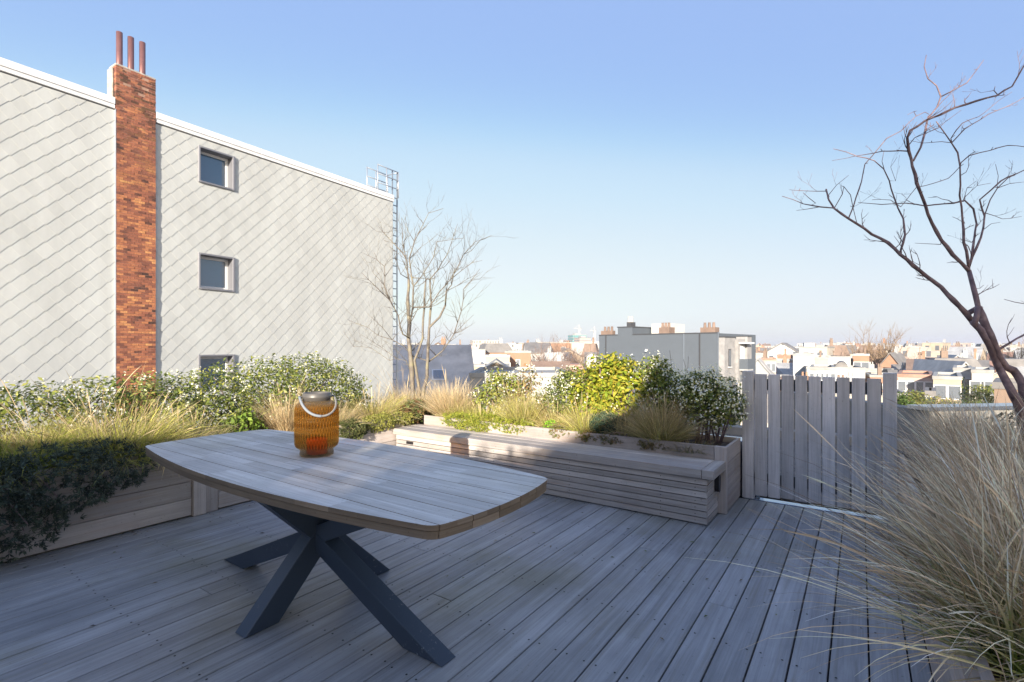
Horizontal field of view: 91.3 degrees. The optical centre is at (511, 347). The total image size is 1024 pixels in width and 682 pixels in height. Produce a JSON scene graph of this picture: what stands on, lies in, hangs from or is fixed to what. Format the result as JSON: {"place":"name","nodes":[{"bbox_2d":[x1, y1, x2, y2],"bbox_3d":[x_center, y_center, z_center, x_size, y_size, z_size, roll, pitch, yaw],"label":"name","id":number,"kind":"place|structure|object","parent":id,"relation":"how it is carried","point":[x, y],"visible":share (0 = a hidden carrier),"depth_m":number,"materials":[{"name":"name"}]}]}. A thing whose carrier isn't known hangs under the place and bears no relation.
{"place":"outdoors","nodes":[
{"label":"outdoors","id":0,"kind":"place"},
{"bbox_2d":[0,31,398,443],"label":"shingled house","id":1,"kind":"structure","parent":0,"point":[137,231],"depth_m":11.94,"materials":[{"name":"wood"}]},
{"bbox_2d":[198,145,234,190],"bbox_3d":[-7.777,-4.639,13.089,0.310,0.920,0.920,0,0,32],"label":"window","id":2,"kind":"structure","parent":1,"relation":"in","point":[215,168],"depth_m":13.19,"materials":[{"name":"grey"}]},
{"bbox_2d":[198,252,234,291],"bbox_3d":[-7.777,-1.935,13.089,0.310,0.920,0.920,0,0,32],"label":"window","id":3,"kind":"structure","parent":1,"relation":"in","point":[215,272],"depth_m":13.20,"materials":[{"name":"grey"}]},
{"bbox_2d":[198,354,234,390],"bbox_3d":[-7.777,0.650,13.089,0.310,0.920,0.920,0,0,32],"label":"window","id":4,"kind":"structure","parent":1,"relation":"in","point":[204,361],"depth_m":13.16,"materials":[{"name":"grey"}]},
{"bbox_2d":[393,345,473,398],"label":"slate roofed building","id":5,"kind":"structure","parent":0,"point":[455,360],"depth_m":33.54,"materials":[{"name":"grey"}]},
{"bbox_2d":[479,337,512,354],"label":"city house","id":6,"kind":"structure","parent":0,"point":[500,347],"depth_m":104.51,"materials":[{"name":"paint"}]},
{"bbox_2d":[0,0,1023,345],"label":"sky","id":7,"kind":"structure","parent":0,"point":[640,158],"materials":[{"name":"blue"}]},
{"bbox_2d":[530,352,570,393],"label":"city house","id":8,"kind":"structure","parent":0,"point":[560,363],"depth_m":64.02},
{"bbox_2d":[599,316,755,424],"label":"grey apartment block","id":9,"kind":"structure","parent":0,"point":[734,355],"depth_m":50.84,"materials":[{"name":"grey"}]},
{"bbox_2d":[756,348,782,374],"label":"city house","id":10,"kind":"structure","parent":0,"point":[762,367],"depth_m":72.96,"materials":[{"name":"paint"}]},
{"bbox_2d":[767,343,798,358],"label":"city house","id":11,"kind":"structure","parent":0,"point":[778,349],"depth_m":115.45,"materials":[{"name":"stone"}]},
{"bbox_2d":[824,338,849,355],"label":"city house","id":12,"kind":"structure","parent":0,"point":[839,351],"depth_m":96.48,"materials":[{"name":"brown brick"}]},
{"bbox_2d":[865,364,897,385],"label":"city house","id":13,"kind":"structure","parent":0,"point":[878,374],"depth_m":62.78,"materials":[{"name":"beige brick"}]},
{"bbox_2d":[899,343,930,358],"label":"city house","id":14,"kind":"structure","parent":0,"point":[911,349],"depth_m":125.38,"materials":[{"name":"paint"}]},
{"bbox_2d":[922,339,950,350],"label":"city house","id":15,"kind":"structure","parent":0,"point":[938,346],"depth_m":147.46,"materials":[{"name":"paint"}]},
{"bbox_2d":[862,394,1023,531],"bbox_3d":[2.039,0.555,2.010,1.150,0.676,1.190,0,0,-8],"label":"fountain grass","id":16,"kind":"object","parent":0,"point":[977,465],"depth_m":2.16,"materials":[{"name":"plant"}]},
{"bbox_2d":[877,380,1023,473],"bbox_3d":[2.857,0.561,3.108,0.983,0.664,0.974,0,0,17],"label":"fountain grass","id":17,"kind":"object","parent":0,"point":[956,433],"depth_m":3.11,"materials":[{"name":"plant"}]},
{"bbox_2d":[948,341,985,359],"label":"city house","id":18,"kind":"structure","parent":0,"point":[957,350],"depth_m":102.36,"materials":[{"name":"concrete"}]},
{"bbox_2d":[951,390,1023,460],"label":"fountain grass","id":19,"kind":"object","parent":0,"point":[1005,425],"depth_m":2.94,"materials":[{"name":"plant"}]},
{"bbox_2d":[990,358,1023,366],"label":"city house","id":20,"kind":"structure","parent":0,"point":[1016,362],"depth_m":72.47,"materials":[{"name":"paint"}]},
{"label":"ground","id":21,"kind":"structure","parent":0,"visible":0},
{"bbox_2d":[2,412,923,562],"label":"apartment building","id":22,"kind":"structure","parent":21,"relation":"on","point":[734,431],"depth_m":5.46,"materials":[{"name":"paint"}]},
{"bbox_2d":[0,493,933,681],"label":"deck","id":23,"kind":"structure","parent":22,"relation":"on","point":[575,602],"depth_m":2.65,"materials":[{"name":"grey wood"}]},
{"bbox_2d":[0,406,434,561],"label":"wooden planter","id":24,"kind":"object","parent":23,"relation":"on","point":[156,498],"visible":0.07,"depth_m":3.72,"materials":[{"name":"grey wood"}]},
{"bbox_2d":[0,413,116,490],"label":"grass tuft","id":25,"kind":"object","parent":24,"relation":"on","point":[3,453],"visible":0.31,"depth_m":3.40,"materials":[{"name":"plant"}]},
{"bbox_2d":[0,379,136,457],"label":"grass tuft","id":26,"kind":"object","parent":24,"relation":"on","point":[23,439],"visible":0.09,"depth_m":3.62,"materials":[{"name":"plant"}]},
{"bbox_2d":[0,436,156,564],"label":"cushion shrub","id":27,"kind":"object","parent":24,"relation":"on","point":[19,516],"visible":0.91,"depth_m":3.23,"materials":[{"name":"green plant"}]},
{"bbox_2d":[0,369,194,448],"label":"flowering hedge","id":28,"kind":"object","parent":24,"relation":"on","point":[73,399],"visible":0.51,"depth_m":4.15,"materials":[{"name":"green plant"}]},
{"bbox_2d":[0,362,221,484],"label":"grass tuft","id":29,"kind":"object","parent":24,"relation":"on","point":[146,432],"visible":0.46,"depth_m":3.78,"materials":[{"name":"plant"}]},
{"bbox_2d":[127,401,243,442],"bbox_3d":[-2.763,0.673,4.283,1.046,0.538,0.999,0,0,35],"label":"grass tuft","id":30,"kind":"object","parent":24,"relation":"on","point":[216,431],"visible":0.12,"depth_m":4.37,"materials":[{"name":"plant"}]},
{"bbox_2d":[137,425,236,476],"bbox_3d":[-2.733,0.813,4.087,0.922,0.442,0.907,0,0,20],"label":"grass tuft","id":31,"kind":"object","parent":24,"relation":"on","point":[186,434],"visible":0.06,"depth_m":4.00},
{"bbox_2d":[218,408,268,433],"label":"leafy plant","id":32,"kind":"object","parent":24,"relation":"on","point":[242,419],"visible":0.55,"depth_m":4.74,"materials":[{"name":"green plant"}]},
{"bbox_2d":[127,350,376,434],"bbox_3d":[-2.660,0.566,5.455,1.186,1.082,2.595,0,0,35],"label":"flowering hedge","id":33,"kind":"object","parent":24,"relation":"on","point":[233,406],"visible":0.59,"depth_m":5.24,"materials":[{"name":"green plant"}]},
{"bbox_2d":[244,376,325,431],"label":"grass tuft","id":34,"kind":"object","parent":24,"relation":"on","point":[282,420],"visible":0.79,"depth_m":5.00,"materials":[{"name":"plant"}]},
{"bbox_2d":[307,385,373,428],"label":"grass tuft","id":35,"kind":"object","parent":24,"relation":"on","point":[339,418],"visible":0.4,"depth_m":5.40,"materials":[{"name":"plant"}]},
{"bbox_2d":[333,417,369,439],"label":"cushion shrub","id":36,"kind":"object","parent":24,"relation":"on","point":[355,432],"visible":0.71,"depth_m":5.27,"materials":[{"name":"green plant"}]},
{"bbox_2d":[320,377,421,427],"bbox_3d":[-1.663,0.675,6.042,1.359,0.604,1.326,0,0,35],"label":"grass tuft","id":37,"kind":"object","parent":24,"relation":"on","point":[380,408],"visible":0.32,"depth_m":5.93,"materials":[{"name":"plant"}]},
{"bbox_2d":[358,411,413,432],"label":"cushion shrub","id":38,"kind":"object","parent":24,"relation":"on","point":[377,416],"visible":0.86,"depth_m":5.64,"materials":[{"name":"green plant"}]},
{"bbox_2d":[372,365,434,405],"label":"grass tuft","id":39,"kind":"object","parent":24,"relation":"on","point":[398,395],"visible":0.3,"depth_m":6.77,"materials":[{"name":"plant"}]},
{"bbox_2d":[392,398,433,425],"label":"cushion shrub","id":40,"kind":"object","parent":24,"relation":"on","point":[417,411],"visible":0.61,"depth_m":6.12,"materials":[{"name":"green plant"}]},
{"bbox_2d":[339,182,516,398],"bbox_3d":[-1.231,-0.600,6.687,2.112,3.000,1.809,0,0,-21],"label":"multi stem tree","id":41,"kind":"object","parent":24,"relation":"on","point":[412,366],"visible":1,"depth_m":6.65,"materials":[{"name":"brown plant"}]},
{"bbox_2d":[145,429,546,666],"bbox_3d":[-1.052,0.989,2.717,2.550,0.758,1.010,0,0,35],"label":"dining table","id":42,"kind":"object","parent":23,"relation":"on","point":[322,505],"visible":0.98,"depth_m":2.42,"materials":[{"name":"grey wood"}]},
{"bbox_2d":[294,391,338,449],"bbox_3d":[-1.103,0.431,2.834,0.239,0.350,0.254,0,0,-34],"label":"glass lantern","id":43,"kind":"object","parent":42,"relation":"on","point":[315,396],"visible":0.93,"depth_m":2.78,"materials":[{"name":"orange glass"}]},
{"bbox_2d":[306,436,326,454],"bbox_3d":[-1.107,0.551,2.840,0.112,0.098,0.112,0,0,0],"label":"candle","id":44,"kind":"object","parent":43,"relation":"in","point":[316,442],"visible":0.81,"depth_m":2.79,"materials":[{"name":"orange wax"}]},
{"bbox_2d":[393,424,724,524],"bbox_3d":[0.186,1.150,4.940,3.525,0.434,0.405,0,0,35],"label":"storage bench","id":45,"kind":"object","parent":23,"relation":"on","point":[684,488],"visible":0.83,"depth_m":4.37,"materials":[{"name":"grey wood"}]},
{"bbox_2d":[424,415,739,513],"bbox_3d":[0.511,1.093,5.321,3.443,0.550,0.595,0,0,35],"label":"wooden planter","id":46,"kind":"object","parent":23,"relation":"on","point":[727,451],"visible":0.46,"depth_m":4.51,"materials":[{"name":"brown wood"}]},
{"bbox_2d":[412,367,479,416],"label":"grass tuft","id":47,"kind":"object","parent":46,"relation":"on","point":[439,397],"visible":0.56,"depth_m":6.13,"materials":[{"name":"plant"}]},
{"bbox_2d":[432,379,487,419],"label":"grass tuft","id":48,"kind":"object","parent":46,"relation":"on","point":[462,409],"visible":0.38,"depth_m":5.93,"materials":[{"name":"plant"}]},
{"bbox_2d":[459,404,498,426],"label":"grass tuft","id":49,"kind":"object","parent":46,"relation":"on","point":[479,413],"visible":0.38,"depth_m":5.61,"materials":[{"name":"plant"}]},
{"bbox_2d":[440,410,537,433],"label":"cushion shrub","id":50,"kind":"object","parent":46,"relation":"on","point":[497,419],"visible":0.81,"depth_m":5.54,"materials":[{"name":"green plant"}]},
{"bbox_2d":[467,366,530,415],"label":"shrub","id":51,"kind":"object","parent":46,"relation":"on","point":[488,395],"visible":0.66,"depth_m":5.84,"materials":[{"name":"green plant"}]},
{"bbox_2d":[500,363,542,404],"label":"shrub","id":52,"kind":"object","parent":46,"relation":"on","point":[531,383],"visible":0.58,"depth_m":5.72,"materials":[{"name":"green plant"}]},
{"bbox_2d":[483,378,570,426],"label":"grass tuft","id":53,"kind":"object","parent":46,"relation":"on","point":[511,412],"visible":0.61,"depth_m":5.38,"materials":[{"name":"plant"}]},
{"bbox_2d":[523,391,575,433],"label":"grass tuft","id":54,"kind":"object","parent":46,"relation":"on","point":[540,423],"visible":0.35,"depth_m":5.26,"materials":[{"name":"plant"}]},
{"bbox_2d":[530,363,592,419],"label":"flowering shrub","id":55,"kind":"object","parent":46,"relation":"on","point":[562,387],"visible":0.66,"depth_m":5.32,"materials":[{"name":"green plant"}]},
{"bbox_2d":[545,421,600,441],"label":"cushion shrub","id":56,"kind":"object","parent":46,"relation":"on","point":[583,437],"visible":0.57,"depth_m":4.96,"materials":[{"name":"green plant"}]},
{"bbox_2d":[545,390,616,433],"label":"grass tuft","id":57,"kind":"object","parent":46,"relation":"on","point":[578,422],"visible":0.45,"depth_m":4.93,"materials":[{"name":"plant"}]},
{"bbox_2d":[588,410,623,433],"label":"cushion shrub","id":58,"kind":"object","parent":46,"relation":"on","point":[603,421],"visible":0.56,"depth_m":4.79,"materials":[{"name":"green plant"}]},
{"bbox_2d":[565,351,654,422],"bbox_3d":[1.003,0.460,5.152,0.962,0.891,0.665,0,0,35],"label":"yellow shrub","id":59,"kind":"object","parent":46,"relation":"on","point":[608,382],"visible":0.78,"depth_m":5.01,"materials":[{"name":"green plant"}]},
{"bbox_2d":[587,401,638,436],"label":"grass tuft","id":60,"kind":"object","parent":46,"relation":"on","point":[625,419],"visible":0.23,"depth_m":4.74,"materials":[{"name":"plant"}]},
{"bbox_2d":[593,431,667,449],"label":"cushion shrub","id":61,"kind":"object","parent":46,"relation":"on","point":[623,434],"visible":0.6,"depth_m":4.64,"materials":[{"name":"green plant"}]},
{"bbox_2d":[598,389,717,442],"bbox_3d":[1.373,0.609,4.595,1.167,0.587,1.156,0,0,14],"label":"grass tuft","id":62,"kind":"object","parent":46,"relation":"on","point":[654,426],"visible":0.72,"depth_m":4.47,"materials":[{"name":"plant"}]},
{"bbox_2d":[627,350,698,431],"bbox_3d":[1.472,0.465,4.851,0.717,0.877,0.537,0,0,35],"label":"flowering shrub","id":63,"kind":"object","parent":46,"relation":"on","point":[659,373],"visible":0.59,"depth_m":4.79,"materials":[{"name":"green plant"}]},
{"bbox_2d":[665,433,721,455],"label":"shrub","id":64,"kind":"object","parent":46,"relation":"on","point":[688,449],"visible":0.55,"depth_m":4.31,"materials":[{"name":"plant"}]},
{"bbox_2d":[670,363,752,445],"bbox_3d":[1.780,0.519,4.527,0.703,0.768,0.646,0,0,35],"label":"flowering shrub","id":65,"kind":"object","parent":46,"relation":"on","point":[700,387],"visible":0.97,"depth_m":4.42,"materials":[{"name":"green plant"}]},
{"bbox_2d":[742,371,896,518],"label":"wooden gate","id":66,"kind":"structure","parent":23,"relation":"on","point":[754,440],"depth_m":4.25,"materials":[{"name":"grey wood"}]},
{"bbox_2d":[745,497,895,522],"bbox_3d":[2.591,1.377,4.261,1.110,0.026,0.085,0,0,35],"label":"door sill","id":67,"kind":"structure","parent":23,"relation":"on","point":[789,503],"depth_m":4.29,"materials":[{"name":"silver metal"}]},
{"bbox_2d":[897,447,1020,681],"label":"wooden planter","id":68,"kind":"object","parent":23,"relation":"on","point":[948,675],"visible":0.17,"depth_m":1.75,"materials":[{"name":"grey wood"}]},
{"bbox_2d":[687,388,1023,681],"bbox_3d":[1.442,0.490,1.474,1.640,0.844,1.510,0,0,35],"label":"fountain grass","id":69,"kind":"object","parent":68,"relation":"on","point":[979,610],"depth_m":1.42,"materials":[{"name":"plant"}]},
{"bbox_2d":[782,48,1023,446],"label":"bare tree","id":70,"kind":"object","parent":68,"relation":"on","point":[986,333],"visible":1,"depth_m":3.37,"materials":[{"name":"brown plant"}]},
{"bbox_2d":[984,409,1023,439],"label":"dark shrub","id":71,"kind":"object","parent":68,"relation":"on","point":[1009,419],"visible":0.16,"depth_m":3.48,"materials":[{"name":"green plant"}]},
{"bbox_2d":[780,391,1018,448],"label":"parapet wall","id":72,"kind":"structure","parent":22,"relation":"on","point":[982,407],"depth_m":6.89,"materials":[{"name":"concrete"}]},
{"bbox_2d":[472,349,485,363],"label":"city house","id":73,"kind":"structure","parent":21,"relation":"on","point":[478,355],"depth_m":95.02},
{"bbox_2d":[485,358,508,366],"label":"city house","id":74,"kind":"structure","parent":21,"relation":"on","point":[496,362],"depth_m":46.01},
{"bbox_2d":[485,354,509,366],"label":"city house","id":75,"kind":"structure","parent":21,"relation":"on","point":[503,358],"depth_m":61.99,"materials":[{"name":"paint"}]},
{"bbox_2d":[505,351,530,366],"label":"city house","id":76,"kind":"structure","parent":21,"relation":"on","point":[520,358],"depth_m":71.99,"materials":[{"name":"orange brick"}]},
{"bbox_2d":[469,367,568,414],"bbox_3d":[0.510,8.448,34.499,6.051,13.843,9.120,0,0,1],"label":"annex","id":77,"kind":"object","parent":21,"relation":"on","point":[479,375],"visible":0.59,"depth_m":30.03,"materials":[{"name":"paint"}]},
{"bbox_2d":[523,343,552,359],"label":"city house","id":78,"kind":"structure","parent":21,"relation":"on","point":[528,347],"depth_m":100.22,"materials":[{"name":"stone"}]},
{"bbox_2d":[530,338,571,351],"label":"city house","id":79,"kind":"structure","parent":21,"relation":"on","point":[538,341],"depth_m":103.18,"materials":[{"name":"beige brick"}]},
{"bbox_2d":[531,338,572,361],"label":"bare tree","id":80,"kind":"object","parent":21,"relation":"on","point":[532,359],"visible":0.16,"depth_m":80.68,"materials":[{"name":"brown plant"}]},
{"bbox_2d":[538,346,575,362],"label":"city house","id":81,"kind":"structure","parent":21,"relation":"on","point":[550,353],"depth_m":91.83,"materials":[{"name":"metal"}]},
{"bbox_2d":[535,338,581,360],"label":"bare tree","id":82,"kind":"object","parent":21,"relation":"on","point":[549,355],"visible":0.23,"depth_m":91.00,"materials":[{"name":"brown plant"}]},
{"bbox_2d":[554,331,598,362],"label":"bare tree","id":83,"kind":"object","parent":21,"relation":"on","point":[573,353],"visible":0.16,"depth_m":89.14,"materials":[{"name":"brown plant"}]},
{"bbox_2d":[581,337,598,362],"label":"city house","id":84,"kind":"structure","parent":21,"relation":"on","point":[593,345],"depth_m":95.06,"materials":[{"name":"brown brick"}]},
{"bbox_2d":[761,357,775,373],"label":"city house","id":85,"kind":"structure","parent":21,"relation":"on","point":[770,362],"depth_m":73.83,"materials":[{"name":"grey"}]},
{"bbox_2d":[776,354,792,374],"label":"city house","id":86,"kind":"structure","parent":21,"relation":"on","point":[785,368],"depth_m":84.31,"materials":[{"name":"metal"}]},
{"bbox_2d":[793,353,814,378],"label":"city house","id":87,"kind":"structure","parent":21,"relation":"on","point":[801,361],"depth_m":66.18,"materials":[{"name":"paint"}]},
{"bbox_2d":[799,346,834,354],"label":"city house","id":88,"kind":"structure","parent":21,"relation":"on","point":[826,350],"depth_m":93.07,"materials":[{"name":"grey"}]},
{"bbox_2d":[814,350,828,363],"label":"city house","id":89,"kind":"structure","parent":21,"relation":"on","point":[820,360],"depth_m":69.99,"materials":[{"name":"white brick"}]},
{"bbox_2d":[809,364,835,394],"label":"city house","id":90,"kind":"structure","parent":21,"relation":"on","point":[823,370],"depth_m":48.08,"materials":[{"name":"grey"}]},
{"bbox_2d":[814,355,850,364],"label":"city house","id":91,"kind":"structure","parent":21,"relation":"on","point":[833,359],"depth_m":73.71,"materials":[{"name":"grey"}]},
{"bbox_2d":[804,365,865,378],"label":"city house","id":92,"kind":"structure","parent":21,"relation":"on","point":[859,371],"depth_m":60.30,"materials":[{"name":"grey"}]},
{"bbox_2d":[853,347,869,371],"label":"city house","id":93,"kind":"structure","parent":21,"relation":"on","point":[861,359],"depth_m":78.04,"materials":[{"name":"paint"}]},
{"bbox_2d":[832,320,929,365],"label":"bare tree","id":94,"kind":"object","parent":21,"relation":"on","point":[888,347],"visible":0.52,"depth_m":87.55,"materials":[{"name":"brown plant"}]},
{"bbox_2d":[865,362,897,372],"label":"city house","id":95,"kind":"structure","parent":21,"relation":"on","point":[872,368],"depth_m":77.30,"materials":[{"name":"grey"}]},
{"bbox_2d":[880,346,905,367],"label":"city house","id":96,"kind":"structure","parent":21,"relation":"on","point":[895,357],"depth_m":81.47,"materials":[{"name":"orange brick"}]},
{"bbox_2d":[897,392,915,405],"bbox_3d":[14.864,8.516,19.030,0.936,13.712,0.914,0,0,0],"label":"evergreen tree","id":97,"kind":"object","parent":21,"relation":"on","point":[902,400],"visible":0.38,"depth_m":18.87,"materials":[{"name":"green plant"}]},
{"bbox_2d":[897,370,932,401],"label":"city house","id":98,"kind":"structure","parent":21,"relation":"on","point":[906,382],"depth_m":44.17,"materials":[{"name":"grey"}]},
{"bbox_2d":[906,351,924,369],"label":"city house","id":99,"kind":"structure","parent":21,"relation":"on","point":[910,362],"depth_m":69.48,"materials":[{"name":"orange brick"}]},
{"bbox_2d":[898,389,934,403],"bbox_3d":[16.102,8.524,19.994,1.613,13.695,1.587,0,0,0],"label":"evergreen tree","id":100,"kind":"object","parent":21,"relation":"on","point":[915,395],"visible":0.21,"depth_m":20.00,"materials":[{"name":"green plant"}]},
{"bbox_2d":[925,387,935,403],"bbox_3d":[22.693,8.815,27.151,0.460,13.109,3.120,0,0,40],"label":"garden hut","id":101,"kind":"object","parent":21,"relation":"on","point":[928,390],"visible":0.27,"depth_m":26.05,"materials":[{"name":"stone"}]},
{"bbox_2d":[904,359,968,372],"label":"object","id":102,"kind":"structure","parent":21,"relation":"on","point":[933,366],"depth_m":62.50,"materials":[{"name":"metal"}]},
{"bbox_2d":[932,372,962,403],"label":"city house","id":103,"kind":"structure","parent":21,"relation":"on","point":[947,382],"depth_m":40.04,"materials":[{"name":"grey"}]},
{"bbox_2d":[933,385,946,398],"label":"window","id":104,"kind":"structure","parent":103,"relation":"in","point":[942,389],"depth_m":40.21,"materials":[{"name":"grey"}]},
{"bbox_2d":[947,385,960,399],"bbox_3d":[35.084,3.591,39.710,0.840,1.140,0.070,0,0,41],"label":"window","id":105,"kind":"structure","parent":103,"relation":"in","point":[956,389],"depth_m":39.71,"materials":[{"name":"grey"}]},
{"bbox_2d":[925,348,981,366],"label":"city house","id":106,"kind":"structure","parent":21,"relation":"on","point":[973,362],"depth_m":64.52,"materials":[{"name":"stone"}]},
{"bbox_2d":[953,365,971,402],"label":"city house","id":107,"kind":"structure","parent":21,"relation":"on","point":[965,371],"depth_m":49.90,"materials":[{"name":"grey"}]},
{"bbox_2d":[960,384,993,402],"bbox_3d":[24.483,8.630,26.024,1.971,13.484,1.728,0,0,34],"label":"evergreen tree","id":108,"kind":"object","parent":21,"relation":"on","point":[987,390],"visible":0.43,"depth_m":25.98,"materials":[{"name":"green plant"}]},
{"bbox_2d":[969,367,993,402],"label":"city house","id":109,"kind":"structure","parent":21,"relation":"on","point":[982,375],"depth_m":46.12,"materials":[{"name":"grey"}]},
{"bbox_2d":[973,348,989,366],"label":"city house","id":110,"kind":"structure","parent":21,"relation":"on","point":[984,363],"depth_m":64.69,"materials":[{"name":"stone"}]},
{"bbox_2d":[970,334,1023,359],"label":"bare tree","id":111,"kind":"object","parent":21,"relation":"on","point":[1017,353],"visible":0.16,"depth_m":88.68,"materials":[{"name":"brown plant"}]},
{"bbox_2d":[992,378,1017,402],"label":"outbuilding","id":112,"kind":"structure","parent":21,"relation":"on","point":[997,384],"depth_m":20.46,"materials":[{"name":"brown brick"}]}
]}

